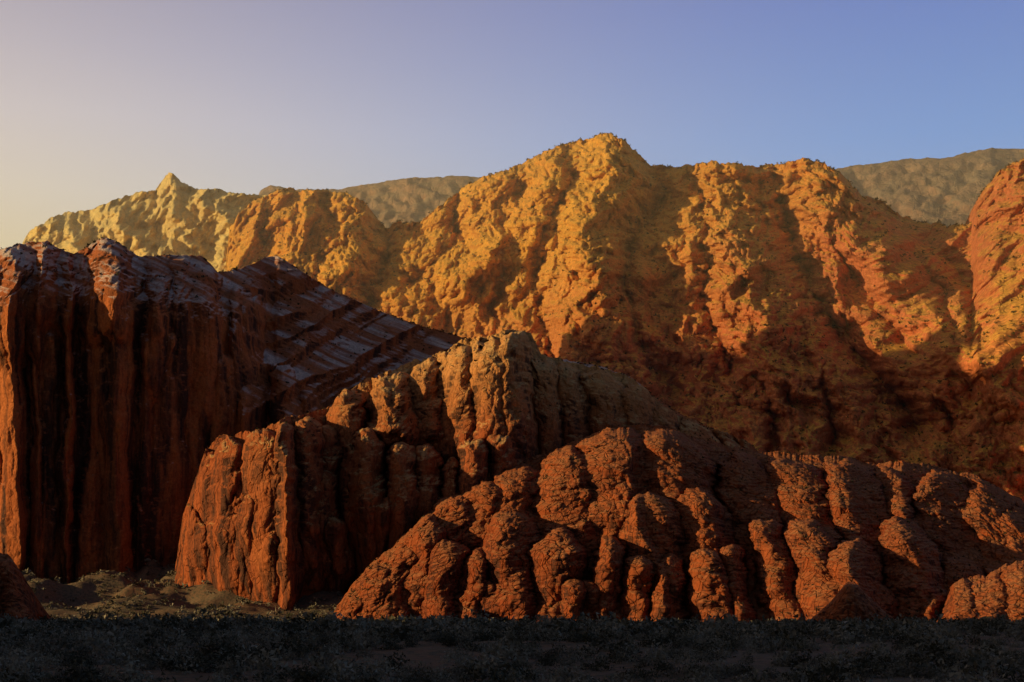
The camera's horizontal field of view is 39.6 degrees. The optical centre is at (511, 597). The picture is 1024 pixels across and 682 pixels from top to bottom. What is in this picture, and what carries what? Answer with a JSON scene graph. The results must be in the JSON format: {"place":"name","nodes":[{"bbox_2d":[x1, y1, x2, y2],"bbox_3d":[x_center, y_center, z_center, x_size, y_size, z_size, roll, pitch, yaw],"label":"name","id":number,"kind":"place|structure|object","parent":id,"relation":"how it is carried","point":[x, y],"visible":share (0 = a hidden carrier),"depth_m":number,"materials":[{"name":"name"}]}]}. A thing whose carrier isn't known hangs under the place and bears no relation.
{"place":"outdoors","nodes":[
{"label":"outdoors","id":0,"kind":"place"},
{"bbox_2d":[22,172,265,271],"bbox_3d":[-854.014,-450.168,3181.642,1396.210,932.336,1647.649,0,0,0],"label":"distant peak","id":1,"kind":"structure","parent":0,"point":[172,214],"depth_m":2968.84,"materials":[{"name":"stone"}]},
{"bbox_2d":[0,238,738,583],"bbox_3d":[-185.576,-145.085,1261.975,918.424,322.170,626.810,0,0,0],"label":"sandstone cliff","id":2,"kind":"structure","parent":0,"point":[138,408],"depth_m":997.49,"materials":[{"name":"brown stone"}]},
{"bbox_2d":[1,237,713,525],"bbox_3d":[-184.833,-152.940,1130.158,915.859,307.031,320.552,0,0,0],"label":"juniper scrub","id":3,"kind":"object","parent":2,"relation":"on","point":[119,268],"visible":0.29,"depth_m":1121.51,"materials":[{"name":"green plant"}]},
{"bbox_2d":[175,329,756,609],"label":"sandstone butte","id":4,"kind":"object","parent":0,"point":[221,545],"visible":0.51,"depth_m":886.27,"materials":[{"name":"brown stone"}]},
{"bbox_2d":[186,330,753,590],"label":"juniper scrub","id":5,"kind":"object","parent":4,"relation":"on","point":[431,416],"visible":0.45,"depth_m":930.99,"materials":[{"name":"green plant"}]},
{"bbox_2d":[0,560,1023,681],"bbox_3d":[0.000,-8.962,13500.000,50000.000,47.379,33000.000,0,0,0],"label":"ground","id":6,"kind":"structure","parent":0,"point":[426,652],"depth_m":227.75,"materials":[{"name":"soil"}]},
{"bbox_2d":[0,553,51,620],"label":"sandstone outcrop","id":7,"kind":"object","parent":6,"relation":"on","point":[18,598],"visible":0.79,"depth_m":610.77,"materials":[{"name":"brown stone"}]},
{"bbox_2d":[0,558,1023,681],"bbox_3d":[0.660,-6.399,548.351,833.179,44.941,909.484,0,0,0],"label":"sagebrush","id":8,"kind":"object","parent":6,"relation":"on","point":[29,655],"visible":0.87,"depth_m":188.99,"materials":[{"name":"green plant"}]},
{"bbox_2d":[809,581,896,621],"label":"sandstone outcrop","id":9,"kind":"object","parent":6,"relation":"on","point":[853,599],"visible":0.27,"depth_m":543.00,"materials":[{"name":"brown stone"}]},
{"bbox_2d":[937,560,1023,621],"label":"sandstone outcrop","id":10,"kind":"object","parent":6,"relation":"on","point":[999,591],"visible":0.6,"depth_m":635.20,"materials":[{"name":"brown stone"}]},
{"bbox_2d":[0,0,1023,248],"label":"sky","id":11,"kind":"structure","parent":0,"point":[101,100],"materials":[{"name":"blue"}]},
{"bbox_2d":[225,133,1023,501],"bbox_3d":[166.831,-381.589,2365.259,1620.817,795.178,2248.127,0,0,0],"label":"mountain","id":12,"kind":"structure","parent":0,"point":[693,269],"depth_m":1927.06,"materials":[{"name":"orange stone"}]},
{"bbox_2d":[225,132,1023,491],"bbox_3d":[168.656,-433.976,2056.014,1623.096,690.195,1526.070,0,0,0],"label":"juniper scrub","id":13,"kind":"object","parent":12,"relation":"on","point":[747,300],"visible":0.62,"depth_m":1867.19,"materials":[{"name":"green plant"}]},
{"bbox_2d":[259,148,1023,227],"bbox_3d":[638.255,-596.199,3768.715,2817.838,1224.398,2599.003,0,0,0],"label":"distant mesa","id":14,"kind":"structure","parent":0,"point":[946,191],"depth_m":3785.39,"materials":[{"name":"brown stone"}]},
{"bbox_2d":[334,423,1023,622],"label":"slickrock domes","id":15,"kind":"structure","parent":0,"point":[462,553],"depth_m":768.15,"materials":[{"name":"brown stone"}]},
{"bbox_2d":[334,423,1023,618],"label":"juniper scrub","id":16,"kind":"object","parent":15,"relation":"on","point":[358,598],"visible":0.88,"depth_m":787.60,"materials":[{"name":"green plant"}]}
]}

